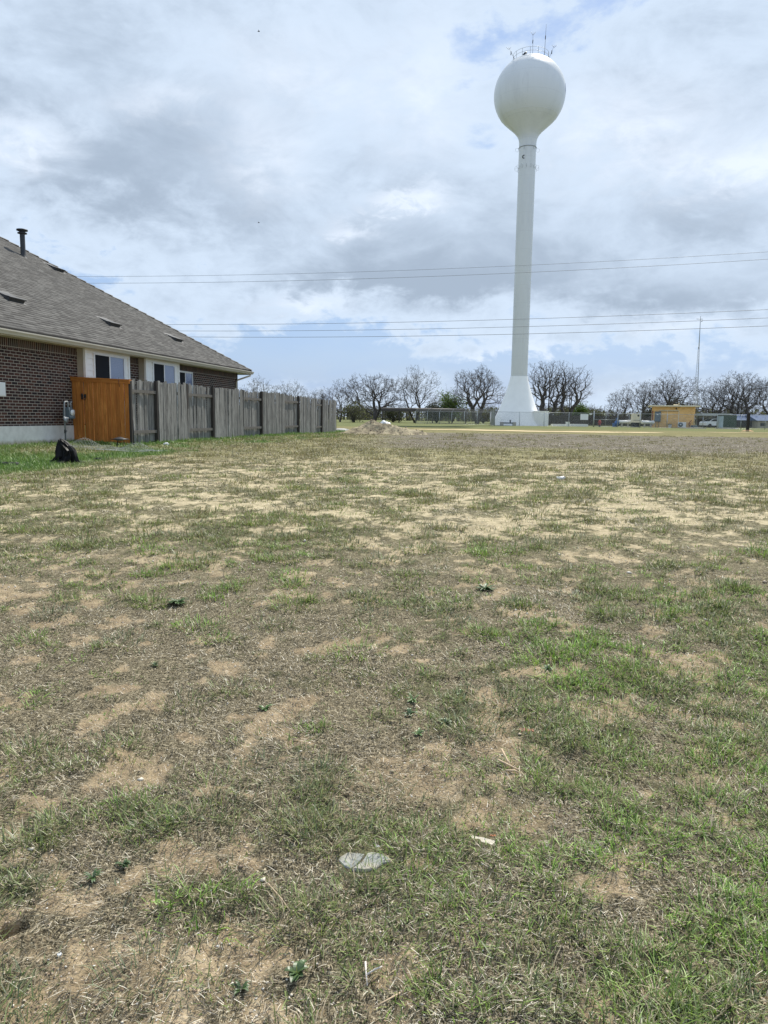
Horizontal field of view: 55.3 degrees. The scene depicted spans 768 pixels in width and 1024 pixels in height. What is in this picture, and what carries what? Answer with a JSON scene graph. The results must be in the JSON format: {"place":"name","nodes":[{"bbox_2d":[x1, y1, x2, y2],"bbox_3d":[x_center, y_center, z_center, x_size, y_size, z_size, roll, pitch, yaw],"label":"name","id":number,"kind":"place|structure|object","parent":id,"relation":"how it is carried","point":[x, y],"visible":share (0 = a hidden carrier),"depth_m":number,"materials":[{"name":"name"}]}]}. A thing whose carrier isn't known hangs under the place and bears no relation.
{"place":"outdoors","nodes":[
{"label":"outdoors","id":0,"kind":"place"},
{"bbox_2d":[0,417,767,1023],"bbox_3d":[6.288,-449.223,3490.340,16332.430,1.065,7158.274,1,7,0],"label":"ground","id":1,"kind":"structure","parent":0,"point":[346,709],"depth_m":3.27,"materials":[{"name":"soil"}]},
{"bbox_2d":[49,439,83,463],"bbox_3d":[-6.531,-1.234,14.890,0.766,0.518,0.837,4,8,25],"label":"black bag","id":2,"kind":"object","parent":1,"relation":"on","point":[65,451],"visible":0.92,"depth_m":14.72,"materials":[{"name":"black plastic"}]},
{"bbox_2d":[83,868,102,882],"bbox_3d":[-0.894,1.123,2.267,0.063,0.022,0.061,7,10,40],"label":"weed","id":3,"kind":"object","parent":1,"relation":"on","point":[95,873],"visible":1,"depth_m":2.27,"materials":[{"name":"green plant"}]},
{"bbox_2d":[71,438,164,451],"bbox_3d":[-6.750,-1.666,18.142,2.410,0.292,1.122,2,7,11],"label":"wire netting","id":4,"kind":"object","parent":1,"relation":"on","point":[77,445],"visible":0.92,"depth_m":18.23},
{"bbox_2d":[111,437,127,446],"bbox_3d":[-6.910,-1.819,19.181,0.480,0.292,0.480,1,7,0],"label":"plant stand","id":5,"kind":"object","parent":1,"relation":"on","point":[119,438],"visible":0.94,"depth_m":19.06,"materials":[{"name":"metal"}]},
{"bbox_2d":[115,859,130,867],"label":"weed","id":6,"kind":"object","parent":1,"relation":"on","point":[124,863],"visible":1,"depth_m":2.33,"materials":[{"name":"green plant"}]},
{"bbox_2d":[0,228,253,444],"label":"brick house","id":7,"kind":"structure","parent":1,"relation":"on","point":[59,327],"depth_m":21.99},
{"bbox_2d":[62,401,74,440],"bbox_3d":[-8.707,-2.485,20.291,0.311,1.160,0.641,-2,8,-23],"label":"gas meter","id":8,"kind":"object","parent":7,"relation":"attached to","point":[68,412],"visible":1,"depth_m":20.11,"materials":[{"name":"grey paint"}]},
{"bbox_2d":[93,352,125,402],"bbox_3d":[-8.333,-4.048,22.249,0.222,1.420,1.699,2,7,6],"label":"window","id":9,"kind":"structure","parent":7,"relation":"in","point":[104,365],"depth_m":22.12,"materials":[{"name":"white glass"}]},
{"bbox_2d":[152,362,175,382],"bbox_3d":[-7.685,-4.472,25.601,0.210,1.420,1.619,2,7,6],"label":"window","id":10,"kind":"structure","parent":7,"relation":"in","point":[162,372],"depth_m":25.49,"materials":[{"name":"white glass"}]},
{"bbox_2d":[180,371,192,390],"bbox_3d":[-7.534,-4.680,27.778,0.159,1.280,1.250,2,7,6],"label":"window","id":11,"kind":"structure","parent":7,"relation":"in","point":[183,374],"depth_m":27.84,"materials":[{"name":"white glass"}]},
{"bbox_2d":[168,597,186,603],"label":"weed","id":12,"kind":"object","parent":1,"relation":"on","point":[175,601],"visible":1,"depth_m":4.99,"materials":[{"name":"green plant"}]},
{"bbox_2d":[130,378,335,443],"bbox_3d":[-4.947,-4.204,31.640,0.185,1.963,22.752,2,7,11],"label":"wooden fence","id":13,"kind":"object","parent":1,"relation":"on","point":[158,415],"visible":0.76,"depth_m":26.13,"materials":[{"name":"grey wood"}]},
{"bbox_2d":[70,377,132,442],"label":"cedar gate","id":14,"kind":"structure","parent":13,"relation":"attached to","point":[108,415],"depth_m":20.67,"materials":[{"name":"wood"}]},
{"bbox_2d":[232,980,250,994],"bbox_3d":[-0.368,1.221,1.884,0.052,0.017,0.047,1,7,0],"label":"weed","id":15,"kind":"object","parent":1,"relation":"on","point":[245,985],"visible":1,"depth_m":1.89,"materials":[{"name":"green plant"}]},
{"bbox_2d":[238,373,281,408],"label":"bare tree","id":16,"kind":"object","parent":1,"relation":"on","point":[255,388],"visible":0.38,"depth_m":116.18,"materials":[{"name":"grey plant"}]},
{"bbox_2d":[259,704,271,710],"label":"weed","id":17,"kind":"object","parent":1,"relation":"on","point":[263,707],"visible":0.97,"depth_m":3.44,"materials":[{"name":"green plant"}]},
{"bbox_2d":[267,883,292,915],"bbox_3d":[-0.309,1.153,2.183,0.005,0.022,0.153,-5,9,-37],"label":"fallen twig","id":18,"kind":"object","parent":1,"relation":"on","point":[278,895],"visible":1,"depth_m":2.19,"materials":[{"name":"beige wood"}]},
{"bbox_2d":[268,381,307,404],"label":"bare tree","id":19,"kind":"object","parent":1,"relation":"on","point":[286,393],"visible":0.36,"depth_m":120.13,"materials":[{"name":"grey plant"}]},
{"bbox_2d":[284,959,307,981],"bbox_3d":[-0.230,1.203,1.926,0.046,0.018,0.078,6,9,35],"label":"weed","id":20,"kind":"object","parent":1,"relation":"on","point":[300,965],"visible":0.98,"depth_m":1.93,"materials":[{"name":"green plant"}]},
{"bbox_2d":[305,391,332,413],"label":"bare tree","id":21,"kind":"object","parent":1,"relation":"on","point":[315,394],"visible":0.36,"depth_m":124.32,"materials":[{"name":"grey plant"}]},
{"bbox_2d":[315,378,365,421],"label":"bare tree","id":22,"kind":"object","parent":1,"relation":"on","point":[346,396],"visible":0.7,"depth_m":126.12,"materials":[{"name":"grey plant"}]},
{"bbox_2d":[340,398,371,421],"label":"leafy bush","id":23,"kind":"object","parent":1,"relation":"on","point":[351,410],"visible":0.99,"depth_m":118.78,"materials":[{"name":"green plant"}]},
{"bbox_2d":[339,852,390,872],"bbox_3d":[-0.063,1.141,2.367,0.175,0.042,0.108,2,8,12],"label":"flat stone","id":24,"kind":"object","parent":1,"relation":"on","point":[349,859],"visible":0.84,"depth_m":2.36,"materials":[{"name":"grey stone"}]},
{"bbox_2d":[364,961,381,985],"bbox_3d":[-0.028,1.211,1.925,0.048,0.027,0.058,1,7,0],"label":"white twig","id":25,"kind":"object","parent":1,"relation":"on","point":[368,973],"visible":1,"depth_m":1.93,"materials":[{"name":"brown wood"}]},
{"bbox_2d":[340,373,413,421],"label":"bare tree","id":26,"kind":"object","parent":1,"relation":"on","point":[373,390],"visible":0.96,"depth_m":128.19,"materials":[{"name":"grey plant"}]},
{"bbox_2d":[0,438,767,1023],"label":"dry straw","id":27,"kind":"object","parent":1,"relation":"on","point":[302,842],"visible":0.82,"depth_m":2.77,"materials":[{"name":"beige plant"}]},
{"bbox_2d":[342,420,429,434],"bbox_3d":[0.005,-4.597,39.965,5.300,0.896,3.200,1,7,0],"label":"dirt pile","id":28,"kind":"object","parent":1,"relation":"on","point":[372,427],"visible":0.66,"depth_m":39.43,"materials":[{"name":"beige soil"}]},
{"bbox_2d":[373,992,400,1007],"bbox_3d":[0.007,1.227,1.844,0.078,0.011,0.004,-4,9,-31],"label":"fallen twig","id":29,"kind":"object","parent":1,"relation":"on","point":[393,996],"visible":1,"depth_m":1.84,"materials":[{"name":"beige wood"}]},
{"bbox_2d":[377,405,406,421],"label":"leafy bush","id":30,"kind":"object","parent":1,"relation":"on","point":[390,415],"visible":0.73,"depth_m":140.05,"materials":[{"name":"green plant"}]},
{"bbox_2d":[403,707,417,716],"bbox_3d":[0.122,0.929,3.400,0.080,0.025,0.077,1,7,0],"label":"weed","id":31,"kind":"object","parent":1,"relation":"on","point":[409,711],"visible":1,"depth_m":3.40,"materials":[{"name":"green plant"}]},
{"bbox_2d":[406,693,417,702],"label":"weed","id":32,"kind":"object","parent":1,"relation":"on","point":[412,699],"visible":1,"depth_m":3.51,"materials":[{"name":"green plant"}]},
{"bbox_2d":[384,365,444,422],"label":"bare tree","id":33,"kind":"object","parent":1,"relation":"on","point":[418,403],"visible":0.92,"depth_m":129.86,"materials":[{"name":"grey plant"}]},
{"bbox_2d":[412,728,423,735],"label":"weed","id":34,"kind":"object","parent":1,"relation":"on","point":[418,732],"visible":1,"depth_m":3.20,"materials":[{"name":"green plant"}]},
{"bbox_2d":[381,407,467,423],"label":"pole shed","id":35,"kind":"structure","parent":1,"relation":"on","point":[416,409],"depth_m":124.34,"materials":[{"name":"grey metal"}]},
{"bbox_2d":[423,398,448,422],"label":"leafy bush","id":36,"kind":"object","parent":1,"relation":"on","point":[435,414],"visible":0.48,"depth_m":136.09,"materials":[{"name":"green plant"}]},
{"bbox_2d":[437,718,450,723],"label":"weed","id":37,"kind":"object","parent":1,"relation":"on","point":[445,720],"visible":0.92,"depth_m":3.32,"materials":[{"name":"green plant"}]},
{"bbox_2d":[435,384,471,422],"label":"leafy bush","id":38,"kind":"object","parent":1,"relation":"on","point":[448,401],"visible":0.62,"depth_m":133.82,"materials":[{"name":"green plant"}]},
{"bbox_2d":[415,409,495,424],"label":"chain link fence","id":39,"kind":"object","parent":1,"relation":"on","point":[492,418],"visible":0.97,"depth_m":107.71,"materials":[{"name":"metal"}]},
{"bbox_2d":[451,363,504,423],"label":"bare tree","id":40,"kind":"object","parent":1,"relation":"on","point":[477,399],"visible":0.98,"depth_m":130.65,"materials":[{"name":"grey plant"}]},
{"bbox_2d":[468,402,496,422],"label":"leafy bush","id":41,"kind":"object","parent":1,"relation":"on","point":[487,415],"visible":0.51,"depth_m":144.48,"materials":[{"name":"green plant"}]},
{"bbox_2d":[471,835,494,844],"bbox_3d":[0.333,1.118,2.483,0.084,0.017,0.030,4,19,20],"label":"brick piece","id":42,"kind":"object","parent":1,"relation":"on","point":[483,839],"visible":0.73,"depth_m":2.48,"materials":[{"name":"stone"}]},
{"bbox_2d":[477,583,494,589],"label":"weed","id":43,"kind":"object","parent":1,"relation":"on","point":[482,587],"visible":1,"depth_m":5.42,"materials":[{"name":"green plant"}]},
{"bbox_2d":[239,401,767,424],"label":"distant wood","id":44,"kind":"object","parent":1,"relation":"on","point":[369,416],"visible":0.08,"depth_m":221.66,"materials":[{"name":"brown plant"}]},
{"bbox_2d":[498,748,522,774],"bbox_3d":[0.490,1.007,2.947,0.065,0.049,0.148,-3,8,-25],"label":"dry branch","id":45,"kind":"object","parent":1,"relation":"on","point":[510,765],"visible":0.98,"depth_m":2.92,"materials":[{"name":"beige wood"}]},
{"bbox_2d":[494,412,593,426],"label":"chain link fence","id":46,"kind":"object","parent":1,"relation":"on","point":[546,419],"visible":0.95,"depth_m":98.19,"materials":[{"name":"metal"}]},
{"bbox_2d":[580,414,587,419],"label":"notice sign","id":47,"kind":"object","parent":46,"relation":"attached to","point":[583,416],"visible":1,"depth_m":98.02,"materials":[{"name":"white metal"}]},
{"bbox_2d":[542,664,552,669],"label":"weed","id":48,"kind":"object","parent":1,"relation":"on","point":[546,666],"visible":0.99,"depth_m":3.94,"materials":[{"name":"green plant"}]},
{"bbox_2d":[548,380,549,424],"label":"pole","id":49,"kind":"object","parent":1,"relation":"on","point":[549,399],"visible":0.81,"depth_m":118.57,"materials":[{"name":"grey metal"}]},
{"bbox_2d":[527,361,576,414],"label":"bare tree","id":50,"kind":"object","parent":1,"relation":"on","point":[543,397],"visible":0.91,"depth_m":131.44,"materials":[{"name":"grey plant"}]},
{"bbox_2d":[555,406,571,422],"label":"leafy bush","id":51,"kind":"object","parent":1,"relation":"on","point":[559,411],"visible":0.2,"depth_m":138.26,"materials":[{"name":"green plant"}]},
{"bbox_2d":[544,363,593,418],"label":"bare tree","id":52,"kind":"object","parent":1,"relation":"on","point":[576,403],"visible":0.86,"depth_m":131.73,"materials":[{"name":"grey plant"}]},
{"bbox_2d":[567,395,572,420],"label":"pole","id":53,"kind":"object","parent":1,"relation":"on","point":[569,406],"visible":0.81,"depth_m":116.68,"materials":[{"name":"grey metal"}]},
{"bbox_2d":[572,402,589,420],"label":"leafy bush","id":54,"kind":"object","parent":1,"relation":"on","point":[580,409],"visible":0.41,"depth_m":136.18,"materials":[{"name":"green plant"}]},
{"bbox_2d":[588,406,605,421],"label":"leafy bush","id":55,"kind":"object","parent":1,"relation":"on","point":[598,413],"visible":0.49,"depth_m":142.12,"materials":[{"name":"green plant"}]},
{"bbox_2d":[549,415,650,425],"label":"fence","id":56,"kind":"object","parent":1,"relation":"on","point":[606,420],"visible":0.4,"depth_m":122.96,"materials":[{"name":"grey metal"}]},
{"bbox_2d":[593,411,640,426],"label":"compound gate","id":57,"kind":"structure","parent":1,"relation":"on","point":[605,425],"depth_m":97.90,"materials":[{"name":"metal"}]},
{"bbox_2d":[604,390,635,415],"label":"bare tree","id":58,"kind":"object","parent":1,"relation":"on","point":[615,404],"visible":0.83,"depth_m":138.35,"materials":[{"name":"grey plant"}]},
{"bbox_2d":[619,420,630,426],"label":"white pipe","id":59,"kind":"object","parent":1,"relation":"on","point":[622,421],"visible":0.73,"depth_m":102.04,"materials":[{"name":"metal"}]},
{"bbox_2d":[630,413,641,426],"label":"generator","id":60,"kind":"object","parent":1,"relation":"on","point":[636,418],"visible":0.94,"depth_m":99.67,"materials":[{"name":"beige paint"}]},
{"bbox_2d":[621,380,666,416],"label":"bare tree","id":61,"kind":"object","parent":1,"relation":"on","point":[644,399],"visible":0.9,"depth_m":133.96,"materials":[{"name":"grey plant"}]},
{"bbox_2d":[641,420,654,427],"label":"white pipe","id":62,"kind":"object","parent":1,"relation":"on","point":[652,422],"visible":0.88,"depth_m":102.02,"materials":[{"name":"metal"}]},
{"bbox_2d":[638,397,660,416],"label":"leafy bush","id":63,"kind":"object","parent":1,"relation":"on","point":[649,414],"visible":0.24,"depth_m":143.96,"materials":[{"name":"green plant"}]},
{"bbox_2d":[639,413,693,427],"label":"chain link fence","id":64,"kind":"object","parent":1,"relation":"on","point":[667,420],"visible":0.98,"depth_m":98.17,"materials":[{"name":"metal"}]},
{"bbox_2d":[629,369,706,408],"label":"bare tree","id":65,"kind":"object","parent":1,"relation":"on","point":[667,389],"visible":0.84,"depth_m":135.68,"materials":[{"name":"grey plant"}]},
{"bbox_2d":[648,404,700,427],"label":"pump house","id":66,"kind":"structure","parent":1,"relation":"on","point":[676,410],"depth_m":103.05,"materials":[{"name":"yellow brick"}]},
{"bbox_2d":[678,422,685,426],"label":"air conditioner","id":67,"kind":"object","parent":1,"relation":"on","point":[680,424],"visible":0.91,"depth_m":102.03,"materials":[{"name":"white metal"}]},
{"bbox_2d":[664,394,704,420],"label":"leafy bush","id":68,"kind":"object","parent":1,"relation":"on","point":[681,404],"visible":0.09,"depth_m":139.76,"materials":[{"name":"green plant"}]},
{"bbox_2d":[693,316,701,423],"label":"radio mast","id":69,"kind":"object","parent":1,"relation":"on","point":[696,377],"visible":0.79,"depth_m":104.30,"materials":[{"name":"metal"}]},
{"bbox_2d":[696,418,716,426],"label":"board fence","id":70,"kind":"object","parent":1,"relation":"on","point":[697,420],"visible":0.3,"depth_m":119.96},
{"bbox_2d":[699,419,716,427],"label":"parked car","id":71,"kind":"object","parent":1,"relation":"on","point":[707,422],"visible":0.41,"depth_m":114.66,"materials":[{"name":"white paint"}]},
{"bbox_2d":[695,413,731,427],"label":"carport","id":72,"kind":"object","parent":1,"relation":"on","point":[709,414],"visible":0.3,"depth_m":114.65,"materials":[{"name":"metal"}]},
{"bbox_2d":[685,377,743,417],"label":"bare tree","id":73,"kind":"object","parent":1,"relation":"on","point":[719,411],"visible":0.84,"depth_m":131.63,"materials":[{"name":"grey plant"}]},
{"bbox_2d":[716,415,736,427],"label":"green shed","id":74,"kind":"structure","parent":1,"relation":"on","point":[731,421],"depth_m":103.11,"materials":[{"name":"paint"}]},
{"bbox_2d":[693,414,767,429],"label":"chain link fence","id":75,"kind":"object","parent":1,"relation":"on","point":[732,422],"visible":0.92,"depth_m":96.97,"materials":[{"name":"metal"}]},
{"bbox_2d":[707,370,767,413],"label":"bare tree","id":76,"kind":"object","parent":1,"relation":"on","point":[747,397],"visible":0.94,"depth_m":129.14,"materials":[{"name":"grey plant"}]},
{"bbox_2d":[719,392,756,414],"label":"leafy bush","id":77,"kind":"object","parent":1,"relation":"on","point":[741,412],"visible":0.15,"depth_m":143.75,"materials":[{"name":"green plant"}]},
{"bbox_2d":[732,414,751,427],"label":"house","id":78,"kind":"structure","parent":1,"relation":"on","point":[742,421],"depth_m":123.06,"materials":[{"name":"grey metal"}]},
{"bbox_2d":[746,412,749,429],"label":"black post","id":79,"kind":"object","parent":1,"relation":"on","point":[748,421],"visible":1,"depth_m":73.28,"materials":[{"name":"black metal"}]},
{"bbox_2d":[735,378,767,414],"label":"bare tree","id":80,"kind":"object","parent":1,"relation":"on","point":[764,409],"visible":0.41,"depth_m":134.20,"materials":[{"name":"grey plant"}]},
{"bbox_2d":[0,536,767,1023],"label":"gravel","id":81,"kind":"structure","parent":0,"point":[342,802],"depth_m":2.75,"materials":[{"name":"stone"}]},
{"bbox_2d":[0,0,767,418],"label":"sky","id":82,"kind":"structure","parent":0,"point":[148,142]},
{"bbox_2d":[77,252,759,276],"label":"power line","id":83,"kind":"object","parent":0,"point":[395,270],"visible":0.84,"depth_m":70.40,"materials":[{"name":"black metal"}]},
{"bbox_2d":[166,309,767,324],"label":"power line","id":84,"kind":"object","parent":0,"point":[430,321],"visible":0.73,"depth_m":69.91,"materials":[{"name":"black metal"}]},
{"bbox_2d":[183,259,765,282],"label":"power line","id":85,"kind":"object","parent":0,"point":[476,274],"visible":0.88,"depth_m":68.68,"materials":[{"name":"black metal"}]},
{"bbox_2d":[500,420,515,425],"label":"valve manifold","id":86,"kind":"object","parent":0,"point":[512,423],"visible":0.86,"depth_m":99.34,"materials":[{"name":"metal"}]},
{"bbox_2d":[300,318,757,330],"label":"power line","id":87,"kind":"object","parent":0,"point":[521,326],"visible":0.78,"depth_m":67.70,"materials":[{"name":"black metal"}]},
{"bbox_2d":[494,33,565,425],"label":"water tower","id":88,"kind":"structure","parent":0,"point":[529,94],"depth_m":98.92,"materials":[{"name":"white metal"}]},
{"bbox_2d":[419,429,660,432],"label":"dirt road","id":89,"kind":"structure","parent":0,"point":[542,431],"depth_m":56.23,"materials":[{"name":"beige soil"}]},
{"bbox_2d":[363,326,757,336],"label":"power line","id":90,"kind":"object","parent":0,"point":[548,333],"visible":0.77,"depth_m":67.41,"materials":[{"name":"black metal"}]},
{"bbox_2d":[717,416,723,427],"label":"control cabinet","id":91,"kind":"object","parent":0,"point":[721,418],"visible":0.71,"depth_m":100.44,"materials":[{"name":"grey metal"}]},
{"bbox_2d":[745,415,767,427],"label":"house","id":92,"kind":"structure","parent":0,"point":[762,421],"depth_m":121.51,"materials":[{"name":"beige"}]}
]}

